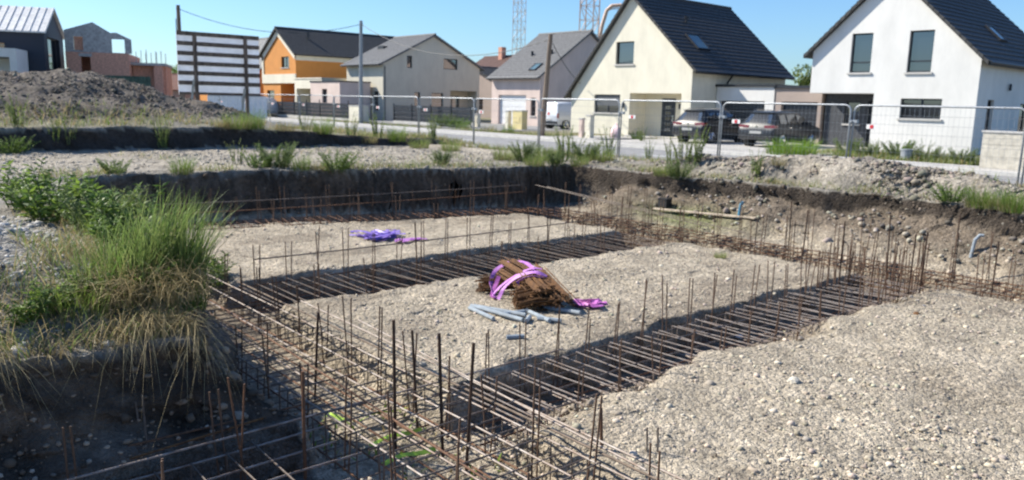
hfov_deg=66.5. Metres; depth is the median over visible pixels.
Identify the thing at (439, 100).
window
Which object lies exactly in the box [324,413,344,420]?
plastic strip
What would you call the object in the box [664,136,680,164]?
weed
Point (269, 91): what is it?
window
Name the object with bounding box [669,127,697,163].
weed
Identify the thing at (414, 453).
plastic strip
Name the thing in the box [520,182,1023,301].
rebar cage
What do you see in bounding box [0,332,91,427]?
dry grass
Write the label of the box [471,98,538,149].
fence
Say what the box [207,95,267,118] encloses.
sheet hoarding
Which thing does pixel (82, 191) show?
weed
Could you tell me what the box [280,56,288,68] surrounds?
window
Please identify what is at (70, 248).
bank grass
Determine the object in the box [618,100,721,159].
fence
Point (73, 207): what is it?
weed
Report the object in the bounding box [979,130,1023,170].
concrete wall
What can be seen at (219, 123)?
grass tuft
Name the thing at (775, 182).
rim grass
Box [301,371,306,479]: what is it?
rebar rod
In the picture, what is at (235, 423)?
rebar rod
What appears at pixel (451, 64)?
window
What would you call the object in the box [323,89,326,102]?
window
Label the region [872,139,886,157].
weed
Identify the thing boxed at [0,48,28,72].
van
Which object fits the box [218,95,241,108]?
fence
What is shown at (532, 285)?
bar bundle
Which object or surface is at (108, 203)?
weed
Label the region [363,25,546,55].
overhead cable
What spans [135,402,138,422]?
rebar rod
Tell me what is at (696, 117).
parked car
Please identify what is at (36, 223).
heap gravel
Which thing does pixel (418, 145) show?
grass tuft
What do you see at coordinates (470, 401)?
rebar rod
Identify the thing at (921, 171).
rubble
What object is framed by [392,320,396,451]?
rebar rod
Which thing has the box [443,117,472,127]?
weed
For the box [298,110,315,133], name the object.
weed
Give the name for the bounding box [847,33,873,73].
window
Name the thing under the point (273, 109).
parked van
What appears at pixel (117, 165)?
weed
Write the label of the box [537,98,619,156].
fence
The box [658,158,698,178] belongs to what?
weed
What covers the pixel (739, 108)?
garage door
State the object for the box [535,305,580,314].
spacer bar
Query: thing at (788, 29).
sky
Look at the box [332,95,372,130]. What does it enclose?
fence
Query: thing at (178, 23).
utility pole
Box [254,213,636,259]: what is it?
loose bar
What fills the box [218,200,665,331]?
rebar cage
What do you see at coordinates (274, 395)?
stone lump
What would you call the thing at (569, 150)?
weed
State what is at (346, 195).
loose bar
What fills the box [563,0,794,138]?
house
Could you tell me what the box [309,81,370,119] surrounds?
house annex
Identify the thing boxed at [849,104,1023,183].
fence
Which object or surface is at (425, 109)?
fence
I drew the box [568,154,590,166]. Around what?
grass tuft
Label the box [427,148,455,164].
weed
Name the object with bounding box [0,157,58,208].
weed
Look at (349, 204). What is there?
loose bar
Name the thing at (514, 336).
spacer bar
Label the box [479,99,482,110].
window
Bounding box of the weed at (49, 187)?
[4,167,107,217]
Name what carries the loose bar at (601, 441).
on the rebar cage at (449, 392)
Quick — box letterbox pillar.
[349,105,368,122]
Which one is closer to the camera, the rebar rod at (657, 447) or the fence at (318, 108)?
the rebar rod at (657, 447)
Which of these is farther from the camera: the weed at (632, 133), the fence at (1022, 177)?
the weed at (632, 133)
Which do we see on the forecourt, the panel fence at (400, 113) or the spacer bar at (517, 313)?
the panel fence at (400, 113)
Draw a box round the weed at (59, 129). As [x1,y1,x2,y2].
[44,116,61,142]
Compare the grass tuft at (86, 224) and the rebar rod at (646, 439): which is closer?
the rebar rod at (646, 439)
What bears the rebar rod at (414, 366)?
on the ground at (1002, 387)
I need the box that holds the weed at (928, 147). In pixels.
[915,138,934,155]
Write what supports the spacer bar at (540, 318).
on the ground at (1002, 387)
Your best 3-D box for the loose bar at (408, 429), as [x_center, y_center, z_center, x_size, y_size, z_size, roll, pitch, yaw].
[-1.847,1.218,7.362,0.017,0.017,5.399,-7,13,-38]
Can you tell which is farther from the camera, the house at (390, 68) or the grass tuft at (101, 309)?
the house at (390, 68)
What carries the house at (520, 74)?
on the ground at (1002, 387)
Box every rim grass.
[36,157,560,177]
[627,166,1015,202]
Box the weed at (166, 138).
[151,116,171,149]
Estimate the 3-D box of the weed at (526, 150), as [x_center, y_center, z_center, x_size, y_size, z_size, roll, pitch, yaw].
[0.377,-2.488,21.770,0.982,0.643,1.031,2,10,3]
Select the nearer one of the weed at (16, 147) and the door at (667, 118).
the weed at (16, 147)
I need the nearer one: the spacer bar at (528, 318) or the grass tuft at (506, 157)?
the spacer bar at (528, 318)
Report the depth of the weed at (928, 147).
30.43 m
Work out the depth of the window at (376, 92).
68.79 m
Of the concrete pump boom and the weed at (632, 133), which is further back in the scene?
the concrete pump boom
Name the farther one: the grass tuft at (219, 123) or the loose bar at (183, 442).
the grass tuft at (219, 123)
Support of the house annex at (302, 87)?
on the ground at (1002, 387)
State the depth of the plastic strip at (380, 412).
7.37 m
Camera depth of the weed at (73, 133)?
21.06 m
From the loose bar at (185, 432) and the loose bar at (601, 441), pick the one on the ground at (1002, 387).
the loose bar at (185, 432)
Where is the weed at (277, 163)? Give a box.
[253,141,298,168]
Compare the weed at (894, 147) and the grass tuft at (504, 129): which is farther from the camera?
the grass tuft at (504, 129)
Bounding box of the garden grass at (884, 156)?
[316,118,978,165]
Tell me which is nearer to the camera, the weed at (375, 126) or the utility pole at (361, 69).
the weed at (375, 126)
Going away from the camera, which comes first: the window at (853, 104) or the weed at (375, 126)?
the weed at (375, 126)
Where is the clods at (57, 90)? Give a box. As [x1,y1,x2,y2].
[0,68,273,123]
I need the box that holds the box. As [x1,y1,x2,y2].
[658,197,671,206]
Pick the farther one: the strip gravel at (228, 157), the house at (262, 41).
the house at (262, 41)
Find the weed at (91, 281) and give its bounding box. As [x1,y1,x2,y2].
[67,261,120,303]
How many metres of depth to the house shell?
73.27 m
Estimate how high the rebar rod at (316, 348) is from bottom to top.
0.887 m
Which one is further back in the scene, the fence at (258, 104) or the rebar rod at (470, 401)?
the fence at (258, 104)
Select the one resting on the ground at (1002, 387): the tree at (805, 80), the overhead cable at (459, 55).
the tree at (805, 80)
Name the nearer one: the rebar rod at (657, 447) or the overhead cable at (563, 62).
the rebar rod at (657, 447)
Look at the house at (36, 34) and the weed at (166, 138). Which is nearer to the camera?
the weed at (166, 138)
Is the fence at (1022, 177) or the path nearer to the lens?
the fence at (1022, 177)
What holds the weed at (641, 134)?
on the ground at (1002, 387)
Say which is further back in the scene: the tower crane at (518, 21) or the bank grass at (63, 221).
the tower crane at (518, 21)
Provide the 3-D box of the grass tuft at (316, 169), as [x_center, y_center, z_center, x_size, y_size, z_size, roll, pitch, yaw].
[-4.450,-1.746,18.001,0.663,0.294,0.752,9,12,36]
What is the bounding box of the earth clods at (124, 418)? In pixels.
[0,166,1023,478]
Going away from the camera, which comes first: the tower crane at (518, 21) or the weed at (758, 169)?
the weed at (758, 169)
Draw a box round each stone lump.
[270,390,281,397]
[788,376,799,383]
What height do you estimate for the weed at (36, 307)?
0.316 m
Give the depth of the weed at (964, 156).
28.60 m
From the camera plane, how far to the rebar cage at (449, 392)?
6.83 m
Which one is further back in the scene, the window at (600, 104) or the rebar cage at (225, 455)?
the window at (600, 104)
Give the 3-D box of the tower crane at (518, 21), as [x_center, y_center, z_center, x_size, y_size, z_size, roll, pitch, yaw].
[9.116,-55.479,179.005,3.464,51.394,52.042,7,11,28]
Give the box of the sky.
[0,0,1023,84]
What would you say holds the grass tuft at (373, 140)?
on the ground at (1002, 387)
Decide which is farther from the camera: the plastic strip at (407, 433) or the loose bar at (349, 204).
the loose bar at (349, 204)
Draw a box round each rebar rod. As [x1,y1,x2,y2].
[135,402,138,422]
[141,395,147,445]
[227,377,245,479]
[240,384,244,479]
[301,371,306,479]
[314,312,318,399]
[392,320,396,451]
[411,330,418,427]
[437,333,443,459]
[464,343,474,475]
[599,407,602,448]
[646,427,647,451]
[656,427,658,451]
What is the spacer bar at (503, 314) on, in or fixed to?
on the ground at (1002, 387)
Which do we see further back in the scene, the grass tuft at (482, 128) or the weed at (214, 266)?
the grass tuft at (482, 128)
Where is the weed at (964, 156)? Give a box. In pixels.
[948,146,978,163]
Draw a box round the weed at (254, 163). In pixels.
[240,150,275,168]
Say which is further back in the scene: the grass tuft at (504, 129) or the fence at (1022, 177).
the grass tuft at (504, 129)
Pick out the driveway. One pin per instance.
(725, 143)
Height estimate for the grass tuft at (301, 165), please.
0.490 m
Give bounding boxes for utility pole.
[176,5,184,97]
[359,21,362,122]
[540,34,552,135]
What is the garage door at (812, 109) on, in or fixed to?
in the garage at (793, 94)
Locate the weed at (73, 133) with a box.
[51,114,81,144]
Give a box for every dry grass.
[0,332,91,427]
[11,320,152,382]
[46,283,269,455]
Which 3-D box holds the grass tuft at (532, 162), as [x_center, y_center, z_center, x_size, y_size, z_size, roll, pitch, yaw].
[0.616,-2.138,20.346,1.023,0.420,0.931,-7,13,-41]
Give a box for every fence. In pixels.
[105,75,150,86]
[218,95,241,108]
[241,94,269,121]
[267,94,299,125]
[271,98,358,120]
[298,95,333,127]
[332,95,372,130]
[371,96,418,132]
[393,104,471,127]
[417,97,473,143]
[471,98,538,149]
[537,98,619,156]
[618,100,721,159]
[719,102,851,157]
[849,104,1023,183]
[1020,163,1023,183]
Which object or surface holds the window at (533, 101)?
in the house at (520, 74)
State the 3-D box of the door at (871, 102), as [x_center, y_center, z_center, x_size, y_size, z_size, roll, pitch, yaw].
[17.816,-5.649,38.152,0.110,2.230,0.890,-7,13,-40]
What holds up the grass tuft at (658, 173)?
on the ground at (1002, 387)
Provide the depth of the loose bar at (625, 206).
17.14 m
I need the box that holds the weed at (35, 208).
[0,164,95,223]
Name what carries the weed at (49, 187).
on the ground at (1002, 387)
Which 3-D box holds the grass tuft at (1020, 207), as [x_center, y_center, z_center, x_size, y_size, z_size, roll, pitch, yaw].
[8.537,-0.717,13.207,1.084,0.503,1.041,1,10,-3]
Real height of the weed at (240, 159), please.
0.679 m
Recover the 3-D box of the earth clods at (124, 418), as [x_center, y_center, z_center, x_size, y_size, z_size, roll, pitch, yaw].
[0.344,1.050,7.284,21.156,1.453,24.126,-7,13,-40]
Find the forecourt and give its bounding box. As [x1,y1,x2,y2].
[331,120,569,131]
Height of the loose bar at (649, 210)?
0.369 m
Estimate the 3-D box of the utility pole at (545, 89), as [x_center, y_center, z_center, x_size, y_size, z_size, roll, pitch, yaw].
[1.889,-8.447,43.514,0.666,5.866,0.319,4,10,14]
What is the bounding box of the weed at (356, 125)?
[340,112,359,136]
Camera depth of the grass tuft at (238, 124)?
24.14 m
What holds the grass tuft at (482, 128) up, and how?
on the ground at (1002, 387)
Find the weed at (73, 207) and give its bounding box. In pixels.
[52,183,148,238]
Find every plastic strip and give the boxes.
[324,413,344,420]
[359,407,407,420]
[369,427,422,445]
[382,447,435,465]
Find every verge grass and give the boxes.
[0,97,666,160]
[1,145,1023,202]
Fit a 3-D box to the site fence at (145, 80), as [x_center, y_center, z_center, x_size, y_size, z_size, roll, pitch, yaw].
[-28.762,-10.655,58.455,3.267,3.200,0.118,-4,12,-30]
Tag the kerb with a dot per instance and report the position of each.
(987, 172)
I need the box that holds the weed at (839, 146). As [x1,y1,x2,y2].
[832,138,862,152]
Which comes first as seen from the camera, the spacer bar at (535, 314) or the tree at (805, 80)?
the spacer bar at (535, 314)
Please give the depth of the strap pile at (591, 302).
10.17 m
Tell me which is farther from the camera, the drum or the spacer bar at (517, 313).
the drum
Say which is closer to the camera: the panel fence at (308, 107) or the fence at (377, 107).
the fence at (377, 107)
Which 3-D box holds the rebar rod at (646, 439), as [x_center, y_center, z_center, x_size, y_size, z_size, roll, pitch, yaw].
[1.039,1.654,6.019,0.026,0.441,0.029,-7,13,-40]
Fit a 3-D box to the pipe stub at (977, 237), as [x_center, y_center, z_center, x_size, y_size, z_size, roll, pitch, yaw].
[7.871,0.107,13.236,0.227,0.432,0.083,1,10,-2]
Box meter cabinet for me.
[512,110,527,129]
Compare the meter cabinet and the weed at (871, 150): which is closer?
the weed at (871, 150)
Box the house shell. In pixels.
[64,22,172,95]
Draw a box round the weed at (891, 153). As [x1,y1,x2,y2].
[882,140,922,156]
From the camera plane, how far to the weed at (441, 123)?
54.89 m
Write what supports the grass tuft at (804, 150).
on the pavement
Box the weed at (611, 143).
[598,125,616,155]
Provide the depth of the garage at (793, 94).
40.61 m
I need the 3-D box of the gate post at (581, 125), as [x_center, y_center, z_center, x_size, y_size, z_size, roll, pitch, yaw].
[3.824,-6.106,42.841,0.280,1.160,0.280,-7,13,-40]
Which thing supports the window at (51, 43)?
in the house at (36, 34)
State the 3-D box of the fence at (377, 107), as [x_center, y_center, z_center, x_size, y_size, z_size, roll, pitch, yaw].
[-4.867,-4.923,32.256,0.145,2.021,3.521,-8,13,-40]
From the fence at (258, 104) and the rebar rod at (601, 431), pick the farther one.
the fence at (258, 104)
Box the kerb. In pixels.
[263,118,1021,176]
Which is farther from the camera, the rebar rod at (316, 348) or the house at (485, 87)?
the house at (485, 87)
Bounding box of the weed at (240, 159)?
[225,137,245,164]
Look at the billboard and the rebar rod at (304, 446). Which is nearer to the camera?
the rebar rod at (304, 446)
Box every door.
[500,95,525,123]
[660,98,675,136]
[722,101,764,138]
[783,102,817,142]
[865,101,872,146]
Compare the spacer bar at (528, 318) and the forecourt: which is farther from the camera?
the forecourt
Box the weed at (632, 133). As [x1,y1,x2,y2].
[629,131,643,138]
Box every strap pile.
[350,229,405,241]
[395,237,426,242]
[573,299,607,306]
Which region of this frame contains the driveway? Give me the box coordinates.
[610,139,884,154]
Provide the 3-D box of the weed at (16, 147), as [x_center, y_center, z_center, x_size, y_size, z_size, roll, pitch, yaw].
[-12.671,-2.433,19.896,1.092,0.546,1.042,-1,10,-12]
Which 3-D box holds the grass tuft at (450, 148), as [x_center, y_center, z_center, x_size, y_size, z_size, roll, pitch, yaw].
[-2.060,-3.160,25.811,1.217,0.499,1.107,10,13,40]
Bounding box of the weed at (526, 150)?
[507,140,542,160]
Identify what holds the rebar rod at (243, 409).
on the ground at (1002, 387)
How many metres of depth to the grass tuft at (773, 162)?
17.42 m
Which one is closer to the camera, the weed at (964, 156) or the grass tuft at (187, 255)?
the grass tuft at (187, 255)
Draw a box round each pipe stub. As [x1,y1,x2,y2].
[737,201,743,219]
[969,234,983,257]
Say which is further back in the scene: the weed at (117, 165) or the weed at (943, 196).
the weed at (117, 165)
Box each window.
[47,38,57,69]
[268,90,274,98]
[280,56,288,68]
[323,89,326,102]
[373,91,378,111]
[407,56,410,67]
[415,92,418,105]
[432,93,441,118]
[444,59,456,69]
[450,96,458,115]
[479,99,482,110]
[529,98,535,116]
[592,94,619,113]
[614,41,633,65]
[841,101,860,125]
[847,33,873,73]
[896,98,941,120]
[903,30,934,73]
[984,100,990,129]
[1017,104,1023,131]
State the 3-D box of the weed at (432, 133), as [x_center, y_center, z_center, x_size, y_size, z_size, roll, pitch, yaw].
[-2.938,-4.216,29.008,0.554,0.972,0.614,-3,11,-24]
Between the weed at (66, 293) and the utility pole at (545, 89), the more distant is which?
the utility pole at (545, 89)
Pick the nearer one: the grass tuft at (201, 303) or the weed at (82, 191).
the grass tuft at (201, 303)
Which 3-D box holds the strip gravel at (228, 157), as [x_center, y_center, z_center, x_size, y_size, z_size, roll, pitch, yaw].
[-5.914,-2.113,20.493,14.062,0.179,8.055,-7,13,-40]
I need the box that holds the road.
[268,120,1023,183]
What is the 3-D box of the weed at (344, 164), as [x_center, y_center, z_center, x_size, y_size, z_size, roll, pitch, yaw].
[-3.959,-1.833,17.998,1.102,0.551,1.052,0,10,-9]
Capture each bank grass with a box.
[0,217,212,373]
[8,201,156,263]
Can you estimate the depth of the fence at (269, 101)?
40.19 m
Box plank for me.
[653,208,756,218]
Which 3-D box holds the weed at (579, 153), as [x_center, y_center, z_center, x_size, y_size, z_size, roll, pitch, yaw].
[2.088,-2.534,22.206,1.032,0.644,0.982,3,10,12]
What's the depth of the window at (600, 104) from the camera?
47.77 m
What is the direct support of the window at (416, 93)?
in the house at (390, 68)
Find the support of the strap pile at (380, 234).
on the ground at (1002, 387)
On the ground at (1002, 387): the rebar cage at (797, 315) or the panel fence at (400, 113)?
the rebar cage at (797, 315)
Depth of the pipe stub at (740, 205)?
16.46 m
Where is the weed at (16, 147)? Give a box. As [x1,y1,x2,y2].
[0,134,40,154]
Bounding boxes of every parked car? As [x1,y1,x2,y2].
[672,108,742,143]
[738,110,819,145]
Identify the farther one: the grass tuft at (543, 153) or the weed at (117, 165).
the grass tuft at (543, 153)
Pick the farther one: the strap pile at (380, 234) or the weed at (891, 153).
the weed at (891, 153)
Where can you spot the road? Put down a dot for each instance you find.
(501, 141)
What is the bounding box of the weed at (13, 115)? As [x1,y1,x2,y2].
[1,92,29,127]
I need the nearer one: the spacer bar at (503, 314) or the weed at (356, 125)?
the spacer bar at (503, 314)
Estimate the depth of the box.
17.95 m
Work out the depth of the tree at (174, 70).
118.86 m
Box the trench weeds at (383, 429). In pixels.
[308,401,504,479]
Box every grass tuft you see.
[12,183,248,308]
[38,274,127,323]
[67,210,151,245]
[99,185,147,218]
[154,271,223,312]
[163,154,198,174]
[209,118,230,127]
[216,110,258,128]
[236,107,271,128]
[270,119,296,131]
[282,153,315,170]
[308,116,340,133]
[311,160,329,170]
[358,132,377,142]
[381,124,411,141]
[403,135,431,148]
[437,141,462,151]
[454,118,472,128]
[480,122,499,131]
[487,143,522,160]
[501,122,515,133]
[517,152,548,166]
[532,145,560,160]
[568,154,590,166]
[586,145,616,162]
[650,165,669,176]
[713,251,728,258]
[754,135,827,154]
[768,156,786,165]
[835,147,856,156]
[934,151,963,162]
[953,182,1005,208]
[967,187,1023,209]
[990,184,1023,213]
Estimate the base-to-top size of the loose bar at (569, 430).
0.037 m
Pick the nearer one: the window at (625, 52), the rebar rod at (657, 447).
the rebar rod at (657, 447)
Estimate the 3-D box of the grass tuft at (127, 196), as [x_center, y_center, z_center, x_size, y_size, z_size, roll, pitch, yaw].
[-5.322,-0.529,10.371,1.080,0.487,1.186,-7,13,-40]
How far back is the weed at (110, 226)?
7.74 m
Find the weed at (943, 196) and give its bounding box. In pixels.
[922,181,972,203]
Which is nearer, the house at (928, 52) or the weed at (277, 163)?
the weed at (277, 163)
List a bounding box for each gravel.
[0,146,571,188]
[0,215,184,357]
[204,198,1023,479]
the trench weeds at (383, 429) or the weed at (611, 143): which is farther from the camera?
the weed at (611, 143)
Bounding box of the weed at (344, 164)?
[317,149,363,172]
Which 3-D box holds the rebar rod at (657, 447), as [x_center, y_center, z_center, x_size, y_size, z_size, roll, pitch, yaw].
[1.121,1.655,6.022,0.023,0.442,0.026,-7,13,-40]
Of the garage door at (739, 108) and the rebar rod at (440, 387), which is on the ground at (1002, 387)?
the rebar rod at (440, 387)
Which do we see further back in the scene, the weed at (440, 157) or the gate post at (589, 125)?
the gate post at (589, 125)
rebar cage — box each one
[62,389,361,479]
[154,182,549,230]
[202,253,719,479]
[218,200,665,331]
[419,221,929,450]
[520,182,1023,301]
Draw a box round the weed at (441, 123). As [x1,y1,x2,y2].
[431,113,456,126]
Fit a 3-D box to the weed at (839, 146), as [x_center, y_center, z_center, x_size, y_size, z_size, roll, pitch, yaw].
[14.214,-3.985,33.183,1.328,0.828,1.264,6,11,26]
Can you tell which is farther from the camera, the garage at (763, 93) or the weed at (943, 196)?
the garage at (763, 93)
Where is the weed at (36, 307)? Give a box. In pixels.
[0,285,54,325]
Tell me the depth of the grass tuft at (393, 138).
27.78 m
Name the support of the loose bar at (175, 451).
on the rebar cage at (449, 392)
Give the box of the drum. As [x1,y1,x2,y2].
[900,149,912,158]
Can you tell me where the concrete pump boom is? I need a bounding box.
[599,3,621,38]
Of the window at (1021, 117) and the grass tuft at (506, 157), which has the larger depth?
the window at (1021, 117)
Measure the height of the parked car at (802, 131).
1.739 m
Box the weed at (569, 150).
[564,128,586,158]
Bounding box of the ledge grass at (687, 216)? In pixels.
[632,206,770,232]
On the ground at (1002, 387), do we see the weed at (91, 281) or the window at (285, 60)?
the weed at (91, 281)
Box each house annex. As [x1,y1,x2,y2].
[294,77,346,115]
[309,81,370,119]
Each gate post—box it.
[475,114,480,126]
[505,110,511,128]
[578,118,585,136]
[585,115,594,137]
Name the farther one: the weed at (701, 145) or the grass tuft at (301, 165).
the weed at (701, 145)
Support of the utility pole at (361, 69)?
on the ground at (1002, 387)
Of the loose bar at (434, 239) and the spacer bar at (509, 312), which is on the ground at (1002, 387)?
the spacer bar at (509, 312)
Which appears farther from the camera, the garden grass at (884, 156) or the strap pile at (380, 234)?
the garden grass at (884, 156)
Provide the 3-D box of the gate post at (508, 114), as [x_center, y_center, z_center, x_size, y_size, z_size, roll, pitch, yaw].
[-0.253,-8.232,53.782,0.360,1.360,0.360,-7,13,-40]
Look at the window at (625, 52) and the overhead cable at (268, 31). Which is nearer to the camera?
the window at (625, 52)
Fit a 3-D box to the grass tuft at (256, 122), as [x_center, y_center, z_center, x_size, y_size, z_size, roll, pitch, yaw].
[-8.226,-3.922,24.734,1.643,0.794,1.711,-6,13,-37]
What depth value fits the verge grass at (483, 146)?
23.75 m
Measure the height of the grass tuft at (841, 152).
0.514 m
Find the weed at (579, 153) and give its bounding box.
[571,140,602,160]
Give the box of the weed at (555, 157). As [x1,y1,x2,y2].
[541,147,571,166]
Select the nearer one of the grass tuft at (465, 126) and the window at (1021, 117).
the window at (1021, 117)
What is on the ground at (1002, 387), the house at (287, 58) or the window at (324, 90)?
the house at (287, 58)
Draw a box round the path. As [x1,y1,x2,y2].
[552,135,649,139]
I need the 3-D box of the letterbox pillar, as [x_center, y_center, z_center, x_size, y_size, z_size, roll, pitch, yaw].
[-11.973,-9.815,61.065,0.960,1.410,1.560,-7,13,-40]
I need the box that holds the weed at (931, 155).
[911,145,945,161]
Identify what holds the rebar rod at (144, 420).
on the ground at (1002, 387)
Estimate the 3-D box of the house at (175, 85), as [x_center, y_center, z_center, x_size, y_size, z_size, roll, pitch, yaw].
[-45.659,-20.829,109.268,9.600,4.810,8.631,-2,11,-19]
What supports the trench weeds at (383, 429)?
on the ground at (1002, 387)
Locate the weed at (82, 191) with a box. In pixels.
[49,176,142,225]
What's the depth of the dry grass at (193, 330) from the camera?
6.13 m
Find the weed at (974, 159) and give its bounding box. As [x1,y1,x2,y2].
[968,148,979,165]
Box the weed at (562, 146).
[553,125,573,160]
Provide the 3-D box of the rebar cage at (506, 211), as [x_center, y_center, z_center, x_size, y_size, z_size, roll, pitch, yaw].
[-3.239,-0.643,17.328,9.706,1.139,1.070,-4,11,-29]
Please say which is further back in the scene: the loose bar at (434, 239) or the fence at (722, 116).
the fence at (722, 116)
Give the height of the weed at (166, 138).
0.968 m
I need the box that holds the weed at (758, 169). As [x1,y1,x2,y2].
[749,149,766,177]
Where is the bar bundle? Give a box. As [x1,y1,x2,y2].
[475,257,579,310]
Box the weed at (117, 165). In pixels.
[94,157,132,174]
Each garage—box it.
[715,84,781,141]
[773,85,825,144]
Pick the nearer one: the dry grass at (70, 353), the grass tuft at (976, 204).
the dry grass at (70, 353)
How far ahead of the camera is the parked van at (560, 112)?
55.06 m
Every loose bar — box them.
[65,348,563,479]
[128,400,319,446]
[129,416,265,459]
[155,191,523,215]
[165,185,520,204]
[220,307,486,479]
[237,281,659,479]
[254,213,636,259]
[300,300,684,479]
[358,319,646,471]
[536,185,708,226]
[547,186,745,232]
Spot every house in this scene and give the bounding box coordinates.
[0,5,64,71]
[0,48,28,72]
[172,73,199,100]
[200,37,268,100]
[259,26,395,111]
[340,33,484,120]
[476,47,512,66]
[479,66,498,117]
[486,30,598,125]
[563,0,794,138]
[803,0,1023,154]
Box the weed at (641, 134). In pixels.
[637,127,647,140]
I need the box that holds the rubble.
[558,153,1023,267]
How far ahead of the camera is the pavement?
36.06 m
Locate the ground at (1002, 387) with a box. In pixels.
[0,69,1023,479]
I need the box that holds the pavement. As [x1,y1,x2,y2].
[267,117,1021,172]
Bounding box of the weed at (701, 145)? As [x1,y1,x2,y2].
[683,125,709,164]
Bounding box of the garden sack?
[610,123,619,137]
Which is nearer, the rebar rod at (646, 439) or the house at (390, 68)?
the rebar rod at (646, 439)
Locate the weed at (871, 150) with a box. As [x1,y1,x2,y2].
[852,143,881,156]
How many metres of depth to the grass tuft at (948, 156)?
29.23 m
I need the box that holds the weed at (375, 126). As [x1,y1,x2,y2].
[367,110,384,137]
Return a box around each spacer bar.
[468,306,494,320]
[470,304,523,321]
[474,304,526,316]
[500,309,524,316]
[506,334,523,339]
[524,315,531,322]
[525,308,551,322]
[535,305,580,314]
[537,316,561,322]
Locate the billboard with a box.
[176,30,260,112]
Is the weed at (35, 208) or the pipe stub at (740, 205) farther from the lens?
the pipe stub at (740, 205)
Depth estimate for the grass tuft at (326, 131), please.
26.22 m
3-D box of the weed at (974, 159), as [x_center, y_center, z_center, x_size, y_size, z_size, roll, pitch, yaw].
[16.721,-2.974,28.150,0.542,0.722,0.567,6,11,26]
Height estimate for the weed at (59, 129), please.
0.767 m
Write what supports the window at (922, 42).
in the house at (928, 52)
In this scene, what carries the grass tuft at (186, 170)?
on the ground at (1002, 387)
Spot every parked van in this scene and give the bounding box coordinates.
[267,97,278,116]
[545,102,570,128]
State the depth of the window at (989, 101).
34.71 m
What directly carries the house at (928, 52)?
on the ground at (1002, 387)
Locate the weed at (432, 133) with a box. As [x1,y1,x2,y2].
[425,115,438,139]
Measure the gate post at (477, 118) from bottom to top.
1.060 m
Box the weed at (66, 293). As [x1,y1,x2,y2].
[19,271,80,313]
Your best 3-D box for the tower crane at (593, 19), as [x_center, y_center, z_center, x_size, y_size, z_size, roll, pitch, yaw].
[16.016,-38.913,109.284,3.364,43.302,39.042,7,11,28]
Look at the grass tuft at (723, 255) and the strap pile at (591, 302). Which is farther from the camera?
the grass tuft at (723, 255)
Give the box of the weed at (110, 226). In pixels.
[81,201,172,248]
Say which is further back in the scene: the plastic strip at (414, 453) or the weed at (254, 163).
the weed at (254, 163)
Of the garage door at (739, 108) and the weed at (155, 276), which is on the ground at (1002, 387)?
the weed at (155, 276)
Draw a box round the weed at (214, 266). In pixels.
[205,250,236,289]
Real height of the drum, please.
0.390 m
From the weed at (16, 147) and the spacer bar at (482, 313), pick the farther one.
the weed at (16, 147)
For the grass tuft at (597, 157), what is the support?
on the ground at (1002, 387)
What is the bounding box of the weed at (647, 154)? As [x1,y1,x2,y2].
[644,140,654,158]
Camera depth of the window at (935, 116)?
35.04 m
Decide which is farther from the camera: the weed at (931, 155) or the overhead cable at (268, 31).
the overhead cable at (268, 31)
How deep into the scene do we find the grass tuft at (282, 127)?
25.44 m
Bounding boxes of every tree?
[171,64,177,72]
[792,63,811,84]
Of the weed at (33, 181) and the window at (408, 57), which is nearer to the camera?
the weed at (33, 181)
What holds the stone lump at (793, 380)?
on the ground at (1002, 387)
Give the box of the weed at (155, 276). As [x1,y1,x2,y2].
[106,255,179,302]
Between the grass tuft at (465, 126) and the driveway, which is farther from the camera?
the grass tuft at (465, 126)
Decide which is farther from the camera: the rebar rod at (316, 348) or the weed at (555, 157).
the weed at (555, 157)
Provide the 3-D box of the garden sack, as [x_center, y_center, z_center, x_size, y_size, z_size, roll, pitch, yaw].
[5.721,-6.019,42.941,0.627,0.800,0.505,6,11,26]
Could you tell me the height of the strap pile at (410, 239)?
0.054 m
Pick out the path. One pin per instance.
(603, 137)
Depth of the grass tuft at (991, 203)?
13.43 m
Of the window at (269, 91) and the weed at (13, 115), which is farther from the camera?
the window at (269, 91)
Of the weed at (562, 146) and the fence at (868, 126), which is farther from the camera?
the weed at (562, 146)
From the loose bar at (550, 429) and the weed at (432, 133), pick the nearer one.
the loose bar at (550, 429)
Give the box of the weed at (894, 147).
[881,140,914,152]
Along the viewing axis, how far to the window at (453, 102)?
74.55 m
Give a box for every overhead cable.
[180,9,356,32]
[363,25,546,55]
[552,42,579,82]
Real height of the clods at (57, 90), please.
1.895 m
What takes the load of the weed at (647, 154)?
on the ground at (1002, 387)
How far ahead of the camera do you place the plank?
16.92 m
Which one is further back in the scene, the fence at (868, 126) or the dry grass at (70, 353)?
the fence at (868, 126)
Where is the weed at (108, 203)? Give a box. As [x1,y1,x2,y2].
[80,181,169,232]
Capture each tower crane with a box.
[512,0,526,54]
[579,0,599,37]
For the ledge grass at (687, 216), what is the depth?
17.22 m

